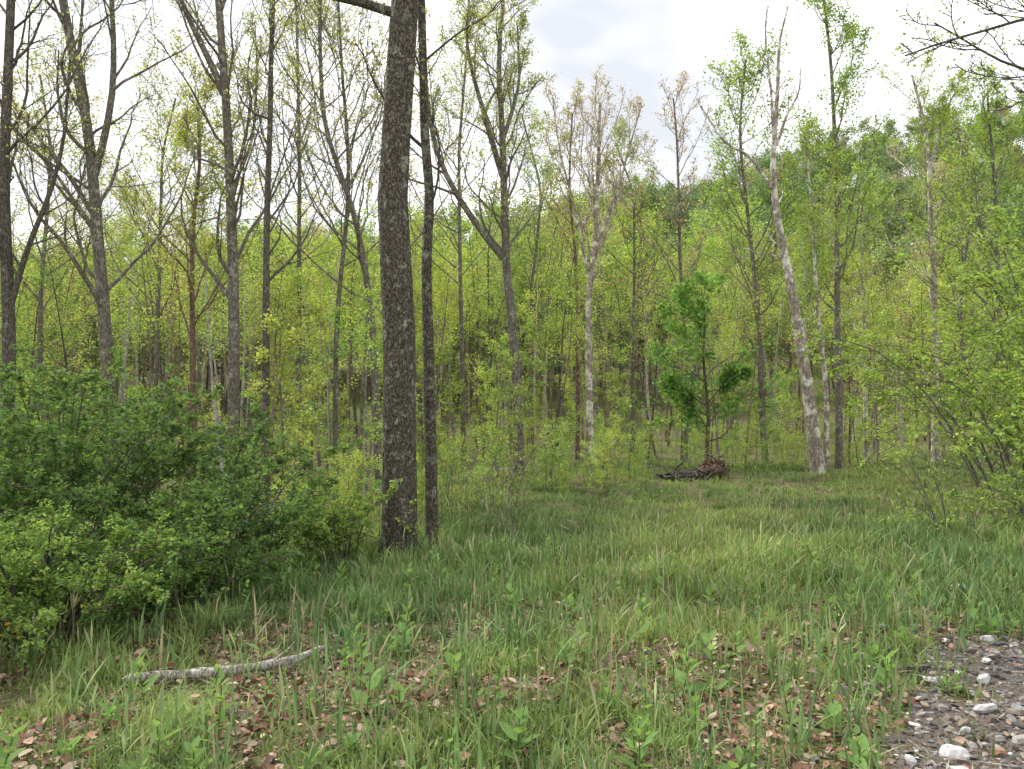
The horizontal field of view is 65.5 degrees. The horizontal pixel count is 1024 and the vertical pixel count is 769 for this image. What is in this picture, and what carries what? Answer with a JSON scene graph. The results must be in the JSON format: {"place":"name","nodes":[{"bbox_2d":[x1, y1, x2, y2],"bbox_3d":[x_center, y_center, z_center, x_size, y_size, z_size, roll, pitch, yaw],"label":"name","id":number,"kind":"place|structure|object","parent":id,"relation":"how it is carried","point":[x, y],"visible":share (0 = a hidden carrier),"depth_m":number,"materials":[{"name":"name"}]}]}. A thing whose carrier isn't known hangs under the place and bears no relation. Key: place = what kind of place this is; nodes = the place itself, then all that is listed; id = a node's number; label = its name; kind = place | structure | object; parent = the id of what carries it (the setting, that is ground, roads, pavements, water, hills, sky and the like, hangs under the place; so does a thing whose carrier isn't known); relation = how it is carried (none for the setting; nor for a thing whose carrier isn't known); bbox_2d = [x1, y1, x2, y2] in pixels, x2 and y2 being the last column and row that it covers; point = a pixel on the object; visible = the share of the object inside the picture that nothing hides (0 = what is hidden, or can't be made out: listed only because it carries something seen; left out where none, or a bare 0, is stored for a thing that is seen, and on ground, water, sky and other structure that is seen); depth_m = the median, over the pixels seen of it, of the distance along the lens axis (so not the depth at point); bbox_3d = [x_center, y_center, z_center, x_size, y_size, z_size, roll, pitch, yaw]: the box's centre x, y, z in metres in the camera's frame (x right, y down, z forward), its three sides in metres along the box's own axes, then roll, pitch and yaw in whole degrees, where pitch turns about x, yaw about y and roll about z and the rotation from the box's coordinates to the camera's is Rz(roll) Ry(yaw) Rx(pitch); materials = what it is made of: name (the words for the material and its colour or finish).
{"place":"outdoors","nodes":[
{"label":"outdoors","id":0,"kind":"place"},
{"bbox_2d":[0,155,1023,768],"bbox_3d":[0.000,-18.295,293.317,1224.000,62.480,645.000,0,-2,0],"label":"ground","id":1,"kind":"structure","parent":0,"point":[666,457],"depth_m":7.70,"materials":[{"name":"green plant"}]},
{"bbox_2d":[0,565,34,625],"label":"wild rose bush","id":2,"kind":"object","parent":1,"relation":"on","point":[27,609],"visible":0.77,"depth_m":5.02,"materials":[{"name":"green plant"}]},
{"bbox_2d":[0,622,39,677],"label":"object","id":3,"kind":"object","parent":1,"relation":"on","point":[20,640],"visible":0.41,"depth_m":4.90,"materials":[{"name":"green plant"}]},
{"bbox_2d":[0,0,140,517],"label":"deciduous tree","id":4,"kind":"object","parent":1,"relation":"on","point":[10,285],"visible":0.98,"depth_m":14.10,"materials":[{"name":"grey plant"}]},
{"bbox_2d":[10,23,156,445],"bbox_3d":[-14.034,-3.710,24.264,5.918,14.622,3.616,1,-2,-30],"label":"tall budding tree","id":5,"kind":"object","parent":1,"relation":"on","point":[38,298],"visible":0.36,"depth_m":24.20,"materials":[{"name":"green plant"}]},
{"bbox_2d":[0,372,199,547],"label":"honeysuckle shrub","id":6,"kind":"object","parent":1,"relation":"on","point":[86,414],"visible":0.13,"depth_m":9.38,"materials":[{"name":"green plant"}]},
{"bbox_2d":[0,0,224,509],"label":"deciduous tree","id":7,"kind":"object","parent":1,"relation":"on","point":[94,223],"visible":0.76,"depth_m":16.11,"materials":[{"name":"grey plant"}]},
{"bbox_2d":[0,498,229,671],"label":"wild rose bush","id":8,"kind":"object","parent":1,"relation":"on","point":[41,585],"visible":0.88,"depth_m":5.49,"materials":[{"name":"green plant"}]},
{"bbox_2d":[0,343,270,561],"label":"honeysuckle shrub","id":9,"kind":"object","parent":1,"relation":"on","point":[47,438],"visible":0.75,"depth_m":7.77,"materials":[{"name":"green plant"}]},
{"bbox_2d":[73,34,224,490],"bbox_3d":[-12.033,-3.838,26.248,5.451,14.882,3.870,-1,-2,36],"label":"tall budding tree","id":10,"kind":"object","parent":1,"relation":"on","point":[157,339],"visible":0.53,"depth_m":26.05,"materials":[{"name":"green plant"}]},
{"bbox_2d":[5,501,305,638],"bbox_3d":[-2.732,1.415,6.210,1.647,0.929,2.057,-1,-2,36],"label":"bush","id":11,"kind":"object","parent":1,"relation":"on","point":[216,578],"visible":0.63,"depth_m":6.06,"materials":[{"name":"green plant"}]},
{"bbox_2d":[0,402,361,581],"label":"honeysuckle shrub","id":12,"kind":"object","parent":1,"relation":"on","point":[231,515],"visible":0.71,"depth_m":7.10,"materials":[{"name":"green plant"}]},
{"bbox_2d":[96,27,291,499],"bbox_3d":[-8.068,-2.684,19.856,3.908,11.954,4.411,-1,-2,21],"label":"deciduous tree","id":13,"kind":"object","parent":1,"relation":"on","point":[179,136],"visible":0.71,"depth_m":19.92,"materials":[{"name":"green plant"}]},
{"bbox_2d":[125,0,312,531],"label":"deciduous tree","id":14,"kind":"object","parent":1,"relation":"on","point":[222,80],"visible":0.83,"depth_m":17.07,"materials":[{"name":"grey plant"}]},
{"bbox_2d":[122,641,324,683],"bbox_3d":[-1.732,1.730,4.882,1.196,0.200,0.140,1,-2,-22],"label":"fallen branch","id":15,"kind":"object","parent":1,"relation":"on","point":[194,673],"visible":0.84,"depth_m":4.83,"materials":[{"name":"grey wood"}]},
{"bbox_2d":[93,0,418,559],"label":"oak tree","id":16,"kind":"object","parent":1,"relation":"on","point":[399,403],"visible":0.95,"depth_m":8.91,"materials":[{"name":"brown plant"}]},
{"bbox_2d":[221,0,341,529],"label":"deciduous tree","id":17,"kind":"object","parent":1,"relation":"on","point":[267,251],"visible":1,"depth_m":15.08,"materials":[{"name":"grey plant"}]},
{"bbox_2d":[183,0,388,487],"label":"tall budding tree","id":18,"kind":"object","parent":1,"relation":"on","point":[299,263],"visible":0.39,"depth_m":24.23,"materials":[{"name":"green plant"}]},
{"bbox_2d":[145,0,480,510],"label":"deciduous tree","id":19,"kind":"object","parent":1,"relation":"on","point":[359,248],"visible":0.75,"depth_m":17.92,"materials":[{"name":"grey plant"}]},
{"bbox_2d":[272,477,402,568],"bbox_3d":[-2.034,1.491,8.551,1.347,1.023,1.473,1,-2,-29],"label":"honeysuckle shrub","id":20,"kind":"object","parent":1,"relation":"on","point":[335,533],"visible":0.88,"depth_m":8.32,"materials":[{"name":"green plant"}]},
{"bbox_2d":[263,0,445,507],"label":"deciduous tree","id":21,"kind":"object","parent":1,"relation":"on","point":[336,334],"visible":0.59,"depth_m":19.00,"materials":[{"name":"green plant"}]},
{"bbox_2d":[345,496,447,559],"bbox_3d":[-1.334,1.523,8.812,1.307,0.950,0.654,0,-2,12],"label":"shrub","id":22,"kind":"object","parent":1,"relation":"on","point":[408,527],"visible":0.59,"depth_m":8.72,"materials":[{"name":"green plant"}]},
{"bbox_2d":[341,0,502,549],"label":"slender tree","id":23,"kind":"object","parent":1,"relation":"on","point":[431,505],"visible":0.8,"depth_m":9.58,"materials":[{"name":"brown plant"}]},
{"bbox_2d":[359,0,552,466],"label":"tall budding tree","id":24,"kind":"object","parent":1,"relation":"on","point":[461,345],"visible":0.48,"depth_m":27.11,"materials":[{"name":"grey plant"}]},
{"bbox_2d":[368,0,561,476],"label":"forked tree","id":25,"kind":"object","parent":1,"relation":"on","point":[503,252],"visible":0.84,"depth_m":20.09,"materials":[{"name":"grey plant"}]},
{"bbox_2d":[0,285,1011,526],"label":"understory","id":26,"kind":"object","parent":1,"relation":"on","point":[293,346],"visible":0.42,"depth_m":22.27,"materials":[{"name":"green plant"}]},
{"bbox_2d":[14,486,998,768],"bbox_3d":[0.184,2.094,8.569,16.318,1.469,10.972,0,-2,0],"label":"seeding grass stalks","id":27,"kind":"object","parent":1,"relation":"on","point":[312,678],"visible":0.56,"depth_m":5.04,"materials":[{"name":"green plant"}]},
{"bbox_2d":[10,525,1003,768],"bbox_3d":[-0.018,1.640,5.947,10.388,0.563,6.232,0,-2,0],"label":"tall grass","id":28,"kind":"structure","parent":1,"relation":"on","point":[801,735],"depth_m":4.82,"materials":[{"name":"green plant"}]},
{"bbox_2d":[0,523,1019,768],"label":"broadleaf weeds","id":29,"kind":"object","parent":1,"relation":"on","point":[832,707],"visible":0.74,"depth_m":4.39,"materials":[{"name":"green plant"}]},
{"bbox_2d":[450,437,569,530],"bbox_3d":[-0.014,1.421,11.296,1.209,1.391,1.779,1,-2,-27],"label":"shrub","id":30,"kind":"object","parent":1,"relation":"on","point":[510,485],"visible":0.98,"depth_m":11.11,"materials":[{"name":"plant"}]},
{"bbox_2d":[7,408,1015,534],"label":"undergrowth","id":31,"kind":"object","parent":1,"relation":"on","point":[532,433],"visible":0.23,"depth_m":21.98,"materials":[{"name":"green plant"}]},
{"bbox_2d":[0,134,1023,498],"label":"forest","id":32,"kind":"object","parent":1,"relation":"on","point":[712,246],"visible":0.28,"depth_m":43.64,"materials":[{"name":"green plant"}]},
{"bbox_2d":[0,524,1023,768],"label":"leaf litter","id":33,"kind":"object","parent":1,"relation":"on","point":[28,738],"visible":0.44,"depth_m":4.37,"materials":[{"name":"brown plant"}]},
{"bbox_2d":[16,90,1023,416],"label":"hillside forest","id":34,"kind":"object","parent":1,"relation":"on","point":[888,166],"visible":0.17,"depth_m":86.41,"materials":[{"name":"green plant"}]},
{"bbox_2d":[480,65,594,457],"bbox_3d":[0.897,-4.494,30.076,4.321,14.901,5.060,0,-2,0],"label":"tall budding tree","id":35,"kind":"object","parent":1,"relation":"on","point":[545,176],"visible":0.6,"depth_m":30.14,"materials":[{"name":"green plant"}]},
{"bbox_2d":[532,78,610,460],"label":"reddish trunk tree","id":36,"kind":"object","parent":1,"relation":"on","point":[577,393],"visible":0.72,"depth_m":24.12,"materials":[{"name":"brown plant"}]},
{"bbox_2d":[530,64,657,465],"bbox_3d":[2.279,-3.375,22.223,3.638,11.539,2.507,0,-2,0],"label":"pale trunk tree","id":37,"kind":"object","parent":1,"relation":"on","point":[597,240],"visible":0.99,"depth_m":22.11,"materials":[{"name":"grey plant"}]},
{"bbox_2d":[565,116,694,451],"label":"tall budding tree","id":38,"kind":"object","parent":1,"relation":"on","point":[634,293],"visible":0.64,"depth_m":30.08,"materials":[{"name":"green plant"}]},
{"bbox_2d":[254,411,1023,537],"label":"clearing edge brush","id":39,"kind":"object","parent":1,"relation":"on","point":[345,491],"visible":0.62,"depth_m":16.71,"materials":[{"name":"green plant"}]},
{"bbox_2d":[604,68,725,461],"bbox_3d":[5.525,-4.138,28.477,4.167,14.098,3.565,-1,-2,16],"label":"deciduous tree","id":40,"kind":"object","parent":1,"relation":"on","point":[679,221],"visible":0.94,"depth_m":28.14,"materials":[{"name":"green plant"}]},
{"bbox_2d":[645,450,732,481],"bbox_3d":[4.216,2.042,19.308,2.305,0.912,1.398,0,-2,0],"label":"brush pile","id":41,"kind":"object","parent":1,"relation":"on","point":[710,468],"visible":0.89,"depth_m":19.20,"materials":[{"name":"brown plant"}]},
{"bbox_2d":[628,267,796,462],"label":"green maple tree","id":42,"kind":"object","parent":1,"relation":"on","point":[728,378],"visible":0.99,"depth_m":22.96,"materials":[{"name":"green plant"}]},
{"bbox_2d":[682,27,821,467],"bbox_3d":[6.666,-3.753,22.203,3.493,12.437,4.418,0,-2,6],"label":"deciduous tree","id":43,"kind":"object","parent":1,"relation":"on","point":[742,91],"visible":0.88,"depth_m":22.08,"materials":[{"name":"green plant"}]},
{"bbox_2d":[697,0,827,474],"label":"white barked snag","id":44,"kind":"object","parent":1,"relation":"on","point":[816,456],"visible":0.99,"depth_m":20.04,"materials":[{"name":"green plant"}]},
{"bbox_2d":[781,113,877,469],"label":"deciduous tree","id":45,"kind":"object","parent":1,"relation":"on","point":[809,216],"visible":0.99,"depth_m":20.94,"materials":[{"name":"green plant"}]},
{"bbox_2d":[779,0,898,469],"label":"deciduous tree","id":46,"kind":"object","parent":1,"relation":"on","point":[849,27],"visible":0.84,"depth_m":24.02,"materials":[{"name":"green plant"}]},
{"bbox_2d":[819,157,887,463],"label":"pale trunk tree","id":47,"kind":"object","parent":1,"relation":"on","point":[862,309],"visible":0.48,"depth_m":25.92,"materials":[{"name":"green plant"}]},
{"bbox_2d":[796,224,1023,518],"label":"arching shrub","id":48,"kind":"object","parent":1,"relation":"on","point":[1008,411],"visible":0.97,"depth_m":12.12,"materials":[{"name":"green plant"}]},
{"bbox_2d":[866,33,990,463],"bbox_3d":[12.996,-4.130,24.802,3.552,13.547,5.588,-1,-2,24],"label":"pale trunk tree","id":49,"kind":"object","parent":1,"relation":"on","point":[934,149],"visible":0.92,"depth_m":25.12,"materials":[{"name":"green plant"}]},
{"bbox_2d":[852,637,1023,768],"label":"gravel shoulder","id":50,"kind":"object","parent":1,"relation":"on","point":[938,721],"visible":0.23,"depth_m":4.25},
{"bbox_2d":[854,433,1023,539],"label":"arching shrub","id":51,"kind":"object","parent":1,"relation":"on","point":[1000,486],"visible":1,"depth_m":9.83,"materials":[{"name":"green plant"}]},
{"bbox_2d":[868,209,1023,452],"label":"arching shrub","id":52,"kind":"object","parent":1,"relation":"on","point":[903,334],"visible":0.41,"depth_m":17.25,"materials":[{"name":"green plant"}]},
{"bbox_2d":[869,187,1023,457],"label":"arching shrub","id":53,"kind":"object","parent":1,"relation":"on","point":[999,218],"visible":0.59,"depth_m":13.54,"materials":[{"name":"green plant"}]},
{"bbox_2d":[885,57,1023,461],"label":"tall budding tree","id":54,"kind":"object","parent":1,"relation":"on","point":[993,87],"visible":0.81,"depth_m":24.16,"materials":[{"name":"green plant"}]},
{"bbox_2d":[891,0,1023,117],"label":"overhanging tree","id":55,"kind":"object","parent":1,"relation":"on","point":[972,44],"visible":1,"depth_m":9.72,"materials":[{"name":"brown plant"}]},
{"bbox_2d":[906,66,1023,458],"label":"tall budding tree","id":56,"kind":"object","parent":1,"relation":"on","point":[963,258],"visible":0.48,"depth_m":28.06,"materials":[{"name":"green plant"}]},
{"bbox_2d":[945,453,1023,523],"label":"arching shrub","id":57,"kind":"object","parent":1,"relation":"on","point":[1007,495],"visible":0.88,"depth_m":10.33,"materials":[{"name":"green plant"}]},
{"bbox_2d":[0,0,1023,293],"label":"sky","id":58,"kind":"structure","parent":0,"point":[636,42],"materials":[{"name":"white"}]},
{"bbox_2d":[792,584,1023,768],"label":"gravel","id":59,"kind":"structure","parent":0,"point":[957,752],"depth_m":4.29,"materials":[{"name":"grey gravel"}]}
]}

